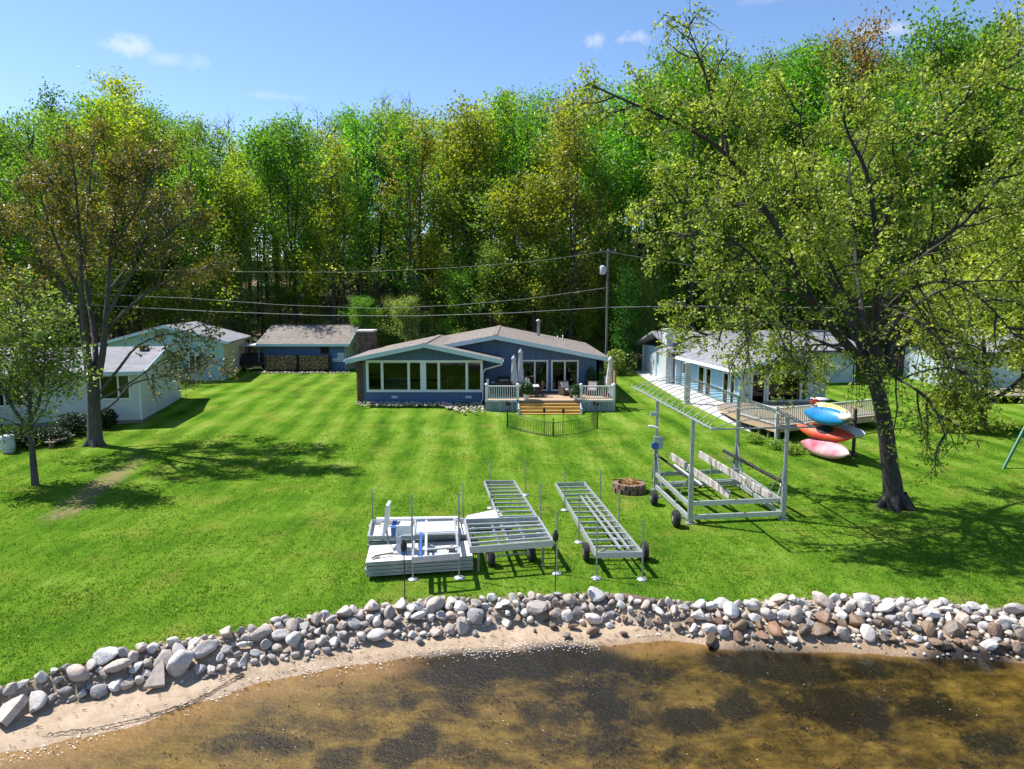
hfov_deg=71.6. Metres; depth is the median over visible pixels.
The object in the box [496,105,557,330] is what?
forest tree
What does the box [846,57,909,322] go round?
forest tree
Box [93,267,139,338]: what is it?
sapling
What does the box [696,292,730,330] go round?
sapling
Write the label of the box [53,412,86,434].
shrub
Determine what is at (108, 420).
shrub
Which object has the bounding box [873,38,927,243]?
forest tree
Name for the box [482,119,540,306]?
forest tree
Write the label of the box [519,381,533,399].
potted plant
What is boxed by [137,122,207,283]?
forest tree
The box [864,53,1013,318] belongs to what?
forest tree
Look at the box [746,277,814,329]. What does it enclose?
sapling
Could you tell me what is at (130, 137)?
forest tree
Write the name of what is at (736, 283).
sapling
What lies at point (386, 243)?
sapling
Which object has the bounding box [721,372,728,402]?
glass door
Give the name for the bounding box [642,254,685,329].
sapling
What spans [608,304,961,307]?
power line
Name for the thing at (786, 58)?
forest tree
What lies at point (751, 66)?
forest tree
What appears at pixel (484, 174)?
forest tree
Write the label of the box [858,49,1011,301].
forest tree
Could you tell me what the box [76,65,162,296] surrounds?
tall tree
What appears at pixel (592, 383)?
lounge chair
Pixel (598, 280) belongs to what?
sapling
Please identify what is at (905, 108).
forest tree
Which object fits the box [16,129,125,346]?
forest tree
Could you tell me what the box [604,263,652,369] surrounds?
sapling
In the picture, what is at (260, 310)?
slender tree
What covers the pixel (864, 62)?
tall tree
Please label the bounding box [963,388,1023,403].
deck
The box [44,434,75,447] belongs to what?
stone border
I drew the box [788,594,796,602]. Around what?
boulder
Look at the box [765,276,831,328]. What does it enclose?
sapling
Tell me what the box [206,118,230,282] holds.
bare tree
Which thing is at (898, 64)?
forest tree
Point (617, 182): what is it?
forest tree
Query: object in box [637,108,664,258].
forest tree
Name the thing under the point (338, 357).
wooden flag
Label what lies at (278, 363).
firewood stack
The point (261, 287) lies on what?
slender tree
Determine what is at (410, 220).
forest tree
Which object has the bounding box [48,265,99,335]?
sapling
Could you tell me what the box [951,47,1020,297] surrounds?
forest tree
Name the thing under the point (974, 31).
forest tree
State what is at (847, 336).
sapling
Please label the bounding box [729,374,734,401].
glass door
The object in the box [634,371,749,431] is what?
walkway
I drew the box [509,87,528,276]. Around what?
bare tree
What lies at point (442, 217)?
forest tree
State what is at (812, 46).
forest tree
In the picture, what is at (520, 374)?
patio umbrella
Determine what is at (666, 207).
forest tree
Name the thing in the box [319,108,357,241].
forest tree
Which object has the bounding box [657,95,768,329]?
forest tree
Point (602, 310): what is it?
sapling
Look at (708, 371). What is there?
glass door
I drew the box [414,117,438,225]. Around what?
forest tree
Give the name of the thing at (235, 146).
forest tree
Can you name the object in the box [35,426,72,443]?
shrub
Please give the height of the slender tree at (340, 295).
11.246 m
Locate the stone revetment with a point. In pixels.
(177, 663)
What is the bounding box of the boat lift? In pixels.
[631,376,814,526]
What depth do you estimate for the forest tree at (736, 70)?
77.05 m
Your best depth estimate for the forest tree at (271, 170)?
77.95 m
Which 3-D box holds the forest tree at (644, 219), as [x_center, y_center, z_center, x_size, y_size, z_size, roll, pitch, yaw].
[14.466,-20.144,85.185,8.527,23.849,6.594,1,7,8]
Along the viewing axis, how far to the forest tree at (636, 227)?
89.12 m
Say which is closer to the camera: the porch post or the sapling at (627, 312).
the porch post
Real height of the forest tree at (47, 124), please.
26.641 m
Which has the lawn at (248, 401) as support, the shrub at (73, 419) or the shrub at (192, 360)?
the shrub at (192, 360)
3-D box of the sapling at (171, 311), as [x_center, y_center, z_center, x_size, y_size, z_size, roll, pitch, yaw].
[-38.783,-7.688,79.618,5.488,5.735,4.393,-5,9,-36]
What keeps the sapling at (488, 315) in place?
on the forest floor
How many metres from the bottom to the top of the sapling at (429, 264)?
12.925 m
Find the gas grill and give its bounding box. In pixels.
[491,376,512,392]
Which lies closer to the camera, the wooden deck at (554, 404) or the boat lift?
the boat lift
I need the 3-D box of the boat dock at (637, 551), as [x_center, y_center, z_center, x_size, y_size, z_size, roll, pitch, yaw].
[2.800,3.939,24.186,1.935,1.705,10.025,-1,7,-4]
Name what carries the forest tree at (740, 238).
on the forest floor
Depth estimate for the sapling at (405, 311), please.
70.19 m
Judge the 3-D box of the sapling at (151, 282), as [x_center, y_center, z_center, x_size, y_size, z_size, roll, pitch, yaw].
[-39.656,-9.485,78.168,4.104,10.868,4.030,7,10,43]
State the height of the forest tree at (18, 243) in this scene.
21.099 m
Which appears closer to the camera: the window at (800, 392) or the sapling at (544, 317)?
the window at (800, 392)
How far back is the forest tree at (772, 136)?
77.44 m
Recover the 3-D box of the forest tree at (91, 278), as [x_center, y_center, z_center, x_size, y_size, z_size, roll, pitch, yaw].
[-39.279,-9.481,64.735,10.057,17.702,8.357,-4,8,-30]
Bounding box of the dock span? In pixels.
[368,484,464,581]
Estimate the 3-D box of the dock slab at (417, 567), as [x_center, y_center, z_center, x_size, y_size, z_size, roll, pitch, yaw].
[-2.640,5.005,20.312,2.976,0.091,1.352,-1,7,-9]
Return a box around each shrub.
[3,427,48,448]
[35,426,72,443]
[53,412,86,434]
[101,408,118,428]
[190,356,200,369]
[604,348,637,373]
[743,432,765,442]
[763,437,792,449]
[781,443,808,454]
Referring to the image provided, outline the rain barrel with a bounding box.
[0,434,15,453]
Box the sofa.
[385,377,410,388]
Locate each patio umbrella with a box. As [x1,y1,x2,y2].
[511,355,517,396]
[517,348,523,393]
[606,355,612,397]
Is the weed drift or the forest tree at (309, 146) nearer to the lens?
the weed drift
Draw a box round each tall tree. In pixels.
[18,76,75,288]
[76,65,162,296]
[287,132,367,323]
[627,38,710,238]
[804,0,905,267]
[860,0,1023,277]
[959,1,1023,314]
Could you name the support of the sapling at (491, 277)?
on the forest floor
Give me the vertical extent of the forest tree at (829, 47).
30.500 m
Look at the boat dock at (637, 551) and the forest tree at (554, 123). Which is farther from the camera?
the forest tree at (554, 123)
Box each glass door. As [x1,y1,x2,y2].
[697,365,704,394]
[705,367,711,396]
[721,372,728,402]
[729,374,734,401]
[751,373,765,402]
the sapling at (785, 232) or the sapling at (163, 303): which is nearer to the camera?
the sapling at (163, 303)
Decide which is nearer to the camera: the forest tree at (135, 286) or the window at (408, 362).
the window at (408, 362)
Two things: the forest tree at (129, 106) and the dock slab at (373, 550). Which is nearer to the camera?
the dock slab at (373, 550)
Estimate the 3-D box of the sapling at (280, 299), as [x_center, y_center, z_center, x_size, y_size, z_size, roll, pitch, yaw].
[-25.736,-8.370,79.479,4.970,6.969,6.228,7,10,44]
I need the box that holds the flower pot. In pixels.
[810,398,818,407]
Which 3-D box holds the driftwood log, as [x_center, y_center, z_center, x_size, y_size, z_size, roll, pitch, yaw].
[3.240,5.557,18.294,1.559,0.244,0.381,1,7,11]
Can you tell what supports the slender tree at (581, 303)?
on the forest floor
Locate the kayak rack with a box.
[802,409,857,456]
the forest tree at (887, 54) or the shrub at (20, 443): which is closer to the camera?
the shrub at (20, 443)
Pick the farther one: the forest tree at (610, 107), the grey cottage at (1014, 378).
the forest tree at (610, 107)
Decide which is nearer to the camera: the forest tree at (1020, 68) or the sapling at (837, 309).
the sapling at (837, 309)
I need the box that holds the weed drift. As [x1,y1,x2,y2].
[9,624,673,757]
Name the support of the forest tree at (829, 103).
on the forest floor
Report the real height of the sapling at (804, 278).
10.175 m
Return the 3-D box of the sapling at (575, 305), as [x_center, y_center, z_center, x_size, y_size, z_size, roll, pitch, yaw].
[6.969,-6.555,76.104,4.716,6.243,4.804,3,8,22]
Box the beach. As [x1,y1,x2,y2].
[0,595,1023,768]
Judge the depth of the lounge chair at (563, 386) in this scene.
48.33 m
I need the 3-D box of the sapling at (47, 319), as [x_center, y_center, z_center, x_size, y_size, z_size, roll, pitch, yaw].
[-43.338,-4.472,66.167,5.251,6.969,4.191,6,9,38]
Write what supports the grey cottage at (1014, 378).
on the lawn at (248, 401)
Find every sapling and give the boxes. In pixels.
[0,314,41,346]
[30,303,68,346]
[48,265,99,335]
[59,255,140,310]
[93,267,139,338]
[98,248,137,336]
[128,239,160,299]
[130,287,190,330]
[132,254,180,290]
[137,250,169,325]
[144,292,186,325]
[151,242,188,308]
[155,254,228,298]
[164,262,239,326]
[170,246,227,316]
[181,252,217,323]
[184,294,231,326]
[222,239,264,352]
[227,301,251,340]
[255,280,307,326]
[269,254,301,287]
[279,259,345,303]
[289,228,322,323]
[295,279,323,323]
[300,295,324,323]
[336,295,382,328]
[338,238,388,294]
[338,292,385,348]
[341,230,405,284]
[364,213,426,283]
[366,305,406,347]
[369,308,411,344]
[375,293,407,346]
[378,292,431,341]
[382,240,414,303]
[385,233,457,286]
[396,292,429,339]
[402,246,459,289]
[413,251,445,300]
[413,281,464,334]
[416,312,439,337]
[417,230,450,335]
[427,261,464,334]
[431,266,487,335]
[440,240,498,329]
[443,327,461,335]
[452,276,487,331]
[463,239,523,329]
[481,290,513,328]
[498,277,531,330]
[505,235,590,337]
[507,271,535,329]
[523,276,566,333]
[525,247,576,335]
[537,282,568,337]
[537,283,587,334]
[550,289,578,338]
[567,294,591,340]
[571,298,603,347]
[573,258,647,353]
[579,264,600,343]
[585,260,616,361]
[588,291,640,362]
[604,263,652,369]
[610,270,639,354]
[622,309,644,367]
[629,276,659,353]
[638,253,702,330]
[638,259,701,330]
[640,273,669,333]
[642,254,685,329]
[666,250,714,330]
[676,251,731,330]
[694,261,741,330]
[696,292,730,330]
[719,246,767,329]
[734,238,807,329]
[735,261,764,328]
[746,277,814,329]
[763,288,792,329]
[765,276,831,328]
[772,217,830,265]
[772,251,814,328]
[786,257,808,319]
[814,292,847,330]
[831,282,889,348]
[831,312,858,335]
[837,287,871,338]
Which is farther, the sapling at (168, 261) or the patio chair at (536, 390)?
the sapling at (168, 261)
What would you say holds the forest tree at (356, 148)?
on the forest floor
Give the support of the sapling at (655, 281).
on the forest floor
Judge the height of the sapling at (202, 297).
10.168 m
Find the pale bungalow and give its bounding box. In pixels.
[98,321,250,380]
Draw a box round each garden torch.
[401,539,406,599]
[553,530,558,590]
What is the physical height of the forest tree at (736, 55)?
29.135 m
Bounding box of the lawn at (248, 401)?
[0,369,1023,687]
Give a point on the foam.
(380, 663)
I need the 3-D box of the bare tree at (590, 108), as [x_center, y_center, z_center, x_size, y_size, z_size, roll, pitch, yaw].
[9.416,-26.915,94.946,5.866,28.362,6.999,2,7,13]
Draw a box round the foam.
[2,633,950,759]
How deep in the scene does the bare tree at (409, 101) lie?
101.94 m
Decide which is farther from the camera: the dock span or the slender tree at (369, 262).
the slender tree at (369, 262)
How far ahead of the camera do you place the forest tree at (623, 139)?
74.82 m
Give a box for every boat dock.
[484,459,561,575]
[555,470,648,581]
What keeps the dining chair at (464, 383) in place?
on the blue house
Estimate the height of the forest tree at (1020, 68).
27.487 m
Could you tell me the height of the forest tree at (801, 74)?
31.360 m
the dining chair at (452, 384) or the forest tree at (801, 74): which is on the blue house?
the dining chair at (452, 384)
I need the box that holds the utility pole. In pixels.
[600,249,616,373]
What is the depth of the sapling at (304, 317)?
78.95 m
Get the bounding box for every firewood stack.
[265,355,298,371]
[298,355,330,371]
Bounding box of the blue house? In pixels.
[343,319,608,402]
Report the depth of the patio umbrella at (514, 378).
47.43 m
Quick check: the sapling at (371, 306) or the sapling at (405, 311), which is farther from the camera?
the sapling at (371, 306)
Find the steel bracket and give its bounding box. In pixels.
[371,552,392,558]
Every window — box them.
[0,379,24,406]
[99,375,130,399]
[150,372,156,393]
[188,355,201,370]
[366,360,482,391]
[766,372,808,401]
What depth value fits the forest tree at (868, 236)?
67.57 m
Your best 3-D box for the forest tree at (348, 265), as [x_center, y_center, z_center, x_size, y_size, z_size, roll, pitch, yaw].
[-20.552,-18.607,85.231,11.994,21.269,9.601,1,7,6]
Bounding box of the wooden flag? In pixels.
[332,353,344,361]
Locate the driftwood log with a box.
[607,593,664,603]
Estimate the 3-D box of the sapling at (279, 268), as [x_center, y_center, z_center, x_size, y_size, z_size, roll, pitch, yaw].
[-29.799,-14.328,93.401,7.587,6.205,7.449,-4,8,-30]
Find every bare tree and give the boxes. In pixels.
[196,112,243,289]
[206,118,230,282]
[291,101,331,200]
[368,91,410,282]
[377,91,416,134]
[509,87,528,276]
[563,74,602,276]
[803,23,844,208]
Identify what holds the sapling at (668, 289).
on the forest floor
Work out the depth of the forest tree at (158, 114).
115.14 m
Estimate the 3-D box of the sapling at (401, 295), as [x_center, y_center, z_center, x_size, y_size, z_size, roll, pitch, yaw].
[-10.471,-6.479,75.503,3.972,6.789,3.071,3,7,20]
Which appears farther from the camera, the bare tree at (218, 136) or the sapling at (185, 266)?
the bare tree at (218, 136)
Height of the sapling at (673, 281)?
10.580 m
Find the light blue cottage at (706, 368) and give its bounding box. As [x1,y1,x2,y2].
[634,328,868,402]
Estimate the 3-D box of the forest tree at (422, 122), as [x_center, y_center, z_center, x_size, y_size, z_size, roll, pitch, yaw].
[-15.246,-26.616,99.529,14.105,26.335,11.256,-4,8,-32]
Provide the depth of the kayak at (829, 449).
33.65 m
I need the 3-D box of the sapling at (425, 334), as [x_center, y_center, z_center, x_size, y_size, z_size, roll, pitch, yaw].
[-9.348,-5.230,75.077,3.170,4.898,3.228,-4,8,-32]
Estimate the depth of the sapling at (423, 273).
85.55 m
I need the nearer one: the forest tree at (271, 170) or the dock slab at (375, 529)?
the dock slab at (375, 529)
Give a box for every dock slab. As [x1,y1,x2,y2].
[365,541,472,565]
[366,556,472,568]
[366,560,473,572]
[366,563,472,576]
[367,518,470,539]
[368,523,466,543]
[368,539,463,547]
[465,509,504,526]
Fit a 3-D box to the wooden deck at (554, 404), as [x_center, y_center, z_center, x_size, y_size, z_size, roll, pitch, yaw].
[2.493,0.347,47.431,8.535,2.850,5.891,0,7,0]
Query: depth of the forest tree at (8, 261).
63.15 m
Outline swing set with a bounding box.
[1001,426,1023,468]
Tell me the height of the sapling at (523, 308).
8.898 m
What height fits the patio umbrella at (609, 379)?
2.831 m
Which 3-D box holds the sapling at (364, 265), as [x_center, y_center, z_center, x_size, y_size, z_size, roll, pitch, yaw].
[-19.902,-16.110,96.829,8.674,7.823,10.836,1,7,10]
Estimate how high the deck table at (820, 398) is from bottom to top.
0.735 m
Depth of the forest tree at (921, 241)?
73.77 m
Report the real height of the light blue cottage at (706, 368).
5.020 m
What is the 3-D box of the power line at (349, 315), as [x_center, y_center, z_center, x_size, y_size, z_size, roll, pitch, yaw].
[-19.069,-6.504,62.288,54.953,1.005,1.312,0,7,-2]
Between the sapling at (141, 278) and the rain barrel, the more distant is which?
the sapling at (141, 278)
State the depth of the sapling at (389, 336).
72.96 m
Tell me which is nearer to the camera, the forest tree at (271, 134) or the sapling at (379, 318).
the sapling at (379, 318)
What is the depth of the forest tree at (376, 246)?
93.30 m
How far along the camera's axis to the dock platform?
20.76 m
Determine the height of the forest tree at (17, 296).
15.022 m
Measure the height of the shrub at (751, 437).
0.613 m
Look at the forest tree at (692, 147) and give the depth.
67.89 m
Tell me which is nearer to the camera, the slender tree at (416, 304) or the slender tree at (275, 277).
the slender tree at (416, 304)
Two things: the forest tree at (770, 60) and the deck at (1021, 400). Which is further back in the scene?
the forest tree at (770, 60)
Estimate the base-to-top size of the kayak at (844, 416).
0.603 m
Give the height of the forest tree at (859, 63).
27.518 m
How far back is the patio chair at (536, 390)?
47.38 m
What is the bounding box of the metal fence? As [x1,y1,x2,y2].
[507,409,597,436]
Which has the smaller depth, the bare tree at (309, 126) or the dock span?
the dock span
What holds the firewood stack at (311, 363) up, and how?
on the lawn at (248, 401)
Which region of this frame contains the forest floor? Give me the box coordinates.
[5,206,1001,368]
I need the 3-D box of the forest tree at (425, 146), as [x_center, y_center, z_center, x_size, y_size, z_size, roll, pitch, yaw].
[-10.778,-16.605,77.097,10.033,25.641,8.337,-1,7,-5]
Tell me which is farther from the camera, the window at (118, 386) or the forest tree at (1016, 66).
the forest tree at (1016, 66)
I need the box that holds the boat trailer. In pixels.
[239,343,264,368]
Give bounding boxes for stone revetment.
[0,586,1023,726]
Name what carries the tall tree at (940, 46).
on the forest floor
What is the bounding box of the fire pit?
[612,478,652,495]
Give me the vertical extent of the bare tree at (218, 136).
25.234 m
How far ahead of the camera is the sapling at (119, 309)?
75.97 m
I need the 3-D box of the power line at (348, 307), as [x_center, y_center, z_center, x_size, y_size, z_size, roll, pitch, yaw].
[-18.999,-7.572,62.139,54.847,1.837,1.336,0,7,-2]
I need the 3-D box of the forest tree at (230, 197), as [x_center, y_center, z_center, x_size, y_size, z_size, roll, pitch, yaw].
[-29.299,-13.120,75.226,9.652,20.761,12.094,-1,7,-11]
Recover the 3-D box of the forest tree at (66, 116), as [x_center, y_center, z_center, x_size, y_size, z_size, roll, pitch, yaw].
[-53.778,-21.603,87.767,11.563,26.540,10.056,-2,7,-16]
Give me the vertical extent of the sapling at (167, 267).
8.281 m
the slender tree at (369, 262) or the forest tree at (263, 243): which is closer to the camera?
the slender tree at (369, 262)
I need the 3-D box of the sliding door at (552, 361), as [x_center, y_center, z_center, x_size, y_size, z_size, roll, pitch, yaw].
[3.740,-0.647,50.319,1.950,2.200,0.155,0,7,0]
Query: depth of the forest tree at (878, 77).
71.72 m
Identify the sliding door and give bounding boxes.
[521,360,547,390]
[551,360,578,390]
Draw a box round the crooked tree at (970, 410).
[889,241,1023,434]
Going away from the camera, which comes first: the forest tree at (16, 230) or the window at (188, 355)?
the window at (188, 355)
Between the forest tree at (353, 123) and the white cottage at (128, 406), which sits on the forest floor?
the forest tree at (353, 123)
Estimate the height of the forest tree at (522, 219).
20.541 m
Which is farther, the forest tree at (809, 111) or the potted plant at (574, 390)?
the forest tree at (809, 111)
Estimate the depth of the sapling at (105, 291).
84.08 m
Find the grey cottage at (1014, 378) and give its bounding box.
[896,329,1023,388]
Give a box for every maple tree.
[0,112,244,447]
[559,0,1023,512]
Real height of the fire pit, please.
0.619 m
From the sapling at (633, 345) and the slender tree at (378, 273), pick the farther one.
the slender tree at (378, 273)
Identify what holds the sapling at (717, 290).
on the forest floor
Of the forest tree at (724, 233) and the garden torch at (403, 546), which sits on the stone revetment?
the garden torch at (403, 546)
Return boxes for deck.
[484,368,615,414]
[717,399,875,440]
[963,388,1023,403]
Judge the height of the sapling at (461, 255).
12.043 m
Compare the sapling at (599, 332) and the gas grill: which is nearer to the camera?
the gas grill
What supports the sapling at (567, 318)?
on the forest floor
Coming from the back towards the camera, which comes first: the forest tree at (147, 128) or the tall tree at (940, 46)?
the forest tree at (147, 128)
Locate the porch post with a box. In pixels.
[683,362,691,403]
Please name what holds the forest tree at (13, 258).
on the forest floor
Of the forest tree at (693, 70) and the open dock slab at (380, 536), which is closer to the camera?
the open dock slab at (380, 536)
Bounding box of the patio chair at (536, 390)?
[535,381,543,396]
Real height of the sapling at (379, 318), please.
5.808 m
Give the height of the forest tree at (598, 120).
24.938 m
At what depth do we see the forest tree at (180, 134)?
88.88 m
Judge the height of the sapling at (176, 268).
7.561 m
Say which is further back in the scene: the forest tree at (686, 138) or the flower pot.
the forest tree at (686, 138)
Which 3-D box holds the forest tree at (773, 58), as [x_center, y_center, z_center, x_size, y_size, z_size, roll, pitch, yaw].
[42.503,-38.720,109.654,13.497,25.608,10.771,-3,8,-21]
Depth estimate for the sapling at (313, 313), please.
78.76 m
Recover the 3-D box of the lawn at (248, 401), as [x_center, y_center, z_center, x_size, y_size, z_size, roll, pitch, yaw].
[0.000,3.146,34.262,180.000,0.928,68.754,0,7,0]
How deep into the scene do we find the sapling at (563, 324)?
70.32 m
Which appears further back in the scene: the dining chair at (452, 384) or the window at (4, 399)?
the dining chair at (452, 384)
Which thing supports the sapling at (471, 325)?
on the forest floor
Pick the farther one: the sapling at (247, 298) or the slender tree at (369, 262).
the slender tree at (369, 262)
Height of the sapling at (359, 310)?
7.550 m
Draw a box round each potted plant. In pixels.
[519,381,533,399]
[567,384,580,399]
[585,367,596,384]
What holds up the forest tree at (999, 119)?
on the forest floor
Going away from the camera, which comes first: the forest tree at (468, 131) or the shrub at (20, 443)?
the shrub at (20, 443)
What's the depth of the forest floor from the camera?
85.47 m
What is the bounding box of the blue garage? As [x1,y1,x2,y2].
[256,324,360,370]
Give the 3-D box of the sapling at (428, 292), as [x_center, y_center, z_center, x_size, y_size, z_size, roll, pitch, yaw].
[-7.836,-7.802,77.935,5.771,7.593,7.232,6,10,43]
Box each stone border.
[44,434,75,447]
[257,367,349,373]
[356,401,484,413]
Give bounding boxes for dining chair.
[447,376,454,388]
[461,376,468,388]
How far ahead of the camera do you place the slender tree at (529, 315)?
73.77 m
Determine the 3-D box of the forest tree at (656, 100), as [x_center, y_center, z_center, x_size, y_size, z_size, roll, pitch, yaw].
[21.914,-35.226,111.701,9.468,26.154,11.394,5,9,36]
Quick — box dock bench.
[383,500,410,553]
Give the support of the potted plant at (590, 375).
on the wooden deck at (554, 404)
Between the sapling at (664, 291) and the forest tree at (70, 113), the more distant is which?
the forest tree at (70, 113)
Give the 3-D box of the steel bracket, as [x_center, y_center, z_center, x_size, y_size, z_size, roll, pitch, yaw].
[-3.648,4.746,19.811,0.634,0.070,0.196,-4,8,-31]
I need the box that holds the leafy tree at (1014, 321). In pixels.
[952,165,1023,405]
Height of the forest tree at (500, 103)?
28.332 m
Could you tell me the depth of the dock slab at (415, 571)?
19.71 m
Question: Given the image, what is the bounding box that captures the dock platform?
[464,516,553,572]
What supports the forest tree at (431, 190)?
on the forest floor
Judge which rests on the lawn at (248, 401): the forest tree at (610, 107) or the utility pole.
the utility pole
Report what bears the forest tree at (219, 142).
on the forest floor
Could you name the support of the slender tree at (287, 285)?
on the forest floor
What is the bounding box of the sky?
[0,0,1023,260]
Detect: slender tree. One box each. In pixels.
[256,217,263,326]
[256,245,258,322]
[258,272,262,336]
[274,246,276,317]
[276,240,279,317]
[285,258,290,322]
[296,208,298,297]
[340,251,340,323]
[369,217,370,300]
[377,235,379,309]
[414,270,419,335]
[478,286,480,328]
[529,283,530,331]
[580,253,582,338]
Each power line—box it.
[5,288,601,308]
[23,252,599,271]
[98,305,605,315]
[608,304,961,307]
[612,252,979,273]
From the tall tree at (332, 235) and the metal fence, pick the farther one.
the tall tree at (332, 235)
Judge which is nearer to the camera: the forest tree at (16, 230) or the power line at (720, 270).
the power line at (720, 270)
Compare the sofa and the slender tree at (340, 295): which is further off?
the slender tree at (340, 295)
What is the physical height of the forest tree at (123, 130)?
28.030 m
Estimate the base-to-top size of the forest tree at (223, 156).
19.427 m
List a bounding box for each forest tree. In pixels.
[0,100,95,346]
[0,116,50,306]
[0,117,25,256]
[0,158,51,341]
[0,172,29,309]
[0,205,32,345]
[0,224,38,313]
[1,155,73,317]
[12,184,142,346]
[13,101,124,346]
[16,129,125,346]
[19,127,68,314]
[23,98,118,232]
[42,79,150,315]
[49,99,84,125]
[63,158,107,316]
[69,86,170,337]
[90,91,156,302]
[97,89,151,244]
[97,138,164,331]
[98,121,168,323]
[129,101,165,272]
[135,92,181,235]
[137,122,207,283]
[146,115,187,238]
[146,154,226,321]
[156,109,204,281]
[156,119,210,172]
[161,113,220,317]
[163,140,226,265]
[166,112,255,306]
[183,155,281,331]
[200,160,272,331]
[213,163,253,296]
[214,125,286,316]
[214,140,251,178]
[216,152,235,170]
[228,105,346,323]
[244,155,287,304]
[249,118,305,277]
[250,117,297,280]
[267,133,325,316]
[271,138,335,302]
[283,133,392,314]
[291,120,329,235]
[294,148,345,297]
[306,122,391,323]
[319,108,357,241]
[324,99,399,326]
[324,103,394,296]
[335,106,383,214]
[336,124,393,275]
[347,119,407,308]
[350,98,438,295]
[364,93,440,283]
[365,108,452,335]
[374,112,440,340]
[374,113,424,298]
[413,146,463,307]
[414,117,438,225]
[419,164,517,330]
[422,89,509,297]
[423,114,449,227]
[424,143,462,265]
[438,173,524,327]
[449,88,541,318]
[465,106,508,225]
[477,160,590,332]
[481,86,556,323]
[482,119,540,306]
[486,127,569,314]
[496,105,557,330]
[497,87,518,115]
[498,75,568,205]
[500,89,539,167]
[515,80,642,339]
[533,111,596,273]
[537,115,641,333]
[538,94,609,237]
[550,140,654,356]
[561,70,680,336]
[565,117,651,263]
[579,98,618,235]
[579,109,636,249]
[602,91,631,207]
[609,87,666,255]
[612,122,660,311]
[619,57,700,255]
[624,69,674,292]
[629,41,784,330]
[634,122,696,330]
[635,77,666,231]
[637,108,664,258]
[653,39,741,249]
[657,59,724,305]
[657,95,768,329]
[680,53,755,322]
[686,49,716,233]
[705,123,796,330]
[711,92,786,240]
[724,43,761,198]
[724,71,796,315]
[731,144,803,316]
[735,37,809,191]
[742,38,861,251]
[743,58,761,79]
[761,29,870,267]
[764,44,794,211]
[770,42,854,204]
[778,21,857,165]
[783,89,858,329]
[794,132,936,341]
[801,59,861,232]
[802,80,861,316]
[818,87,873,294]
[828,78,978,367]
[838,67,897,341]
[846,43,894,104]
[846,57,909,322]
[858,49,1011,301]
[861,45,945,300]
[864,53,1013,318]
[865,141,961,333]
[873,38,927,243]
[875,45,900,80]
[924,54,1017,323]
[931,119,1023,328]
[933,59,1023,312]
[945,17,1004,217]
[946,60,1023,289]
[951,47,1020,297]
[953,21,983,44]
[959,74,1023,284]
[1007,49,1023,136]
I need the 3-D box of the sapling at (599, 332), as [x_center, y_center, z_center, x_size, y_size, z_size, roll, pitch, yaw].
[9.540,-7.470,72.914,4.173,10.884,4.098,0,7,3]
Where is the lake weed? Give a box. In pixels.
[64,651,1023,768]
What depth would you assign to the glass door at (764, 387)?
46.51 m
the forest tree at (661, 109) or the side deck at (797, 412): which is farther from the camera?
the forest tree at (661, 109)
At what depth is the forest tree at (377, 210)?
85.32 m
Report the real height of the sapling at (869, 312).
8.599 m
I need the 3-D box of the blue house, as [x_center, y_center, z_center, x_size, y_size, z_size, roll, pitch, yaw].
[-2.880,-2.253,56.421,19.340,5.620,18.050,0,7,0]
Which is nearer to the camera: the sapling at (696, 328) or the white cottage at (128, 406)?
the white cottage at (128, 406)
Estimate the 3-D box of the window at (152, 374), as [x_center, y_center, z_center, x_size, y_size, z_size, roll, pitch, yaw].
[-22.565,-0.083,44.572,0.155,1.380,0.990,-1,7,-11]
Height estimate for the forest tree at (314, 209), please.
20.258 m
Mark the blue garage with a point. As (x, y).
(303, 339)
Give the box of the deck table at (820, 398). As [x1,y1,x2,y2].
[810,397,829,401]
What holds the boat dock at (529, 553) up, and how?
on the lawn at (248, 401)
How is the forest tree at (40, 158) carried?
on the forest floor
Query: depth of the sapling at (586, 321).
69.57 m
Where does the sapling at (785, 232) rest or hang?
on the forest floor
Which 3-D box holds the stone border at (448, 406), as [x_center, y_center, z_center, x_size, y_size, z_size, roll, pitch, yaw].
[-6.170,1.463,46.469,8.915,0.309,4.197,0,7,0]
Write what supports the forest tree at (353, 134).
on the forest floor
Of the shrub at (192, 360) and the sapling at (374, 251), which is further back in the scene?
the sapling at (374, 251)
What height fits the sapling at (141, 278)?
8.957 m
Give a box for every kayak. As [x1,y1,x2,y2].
[797,423,854,441]
[801,438,850,458]
[803,407,849,425]
[817,402,851,421]
[835,424,865,439]
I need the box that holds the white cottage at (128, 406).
[0,345,188,427]
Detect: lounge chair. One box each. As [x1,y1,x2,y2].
[558,380,568,394]
[585,380,598,394]
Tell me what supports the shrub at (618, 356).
on the forest floor
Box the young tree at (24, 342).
[0,263,102,485]
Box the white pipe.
[376,516,457,521]
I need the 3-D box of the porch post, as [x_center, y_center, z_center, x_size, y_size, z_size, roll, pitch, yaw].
[11.917,-0.086,48.216,0.480,2.830,0.480,0,7,0]
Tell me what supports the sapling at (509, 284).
on the forest floor
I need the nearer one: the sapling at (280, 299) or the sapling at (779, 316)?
the sapling at (779, 316)
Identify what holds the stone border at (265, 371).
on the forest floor
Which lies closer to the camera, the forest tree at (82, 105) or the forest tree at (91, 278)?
the forest tree at (91, 278)
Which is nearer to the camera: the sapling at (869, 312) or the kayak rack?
the kayak rack
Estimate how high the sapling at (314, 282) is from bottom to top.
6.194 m
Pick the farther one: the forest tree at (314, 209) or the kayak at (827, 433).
the forest tree at (314, 209)

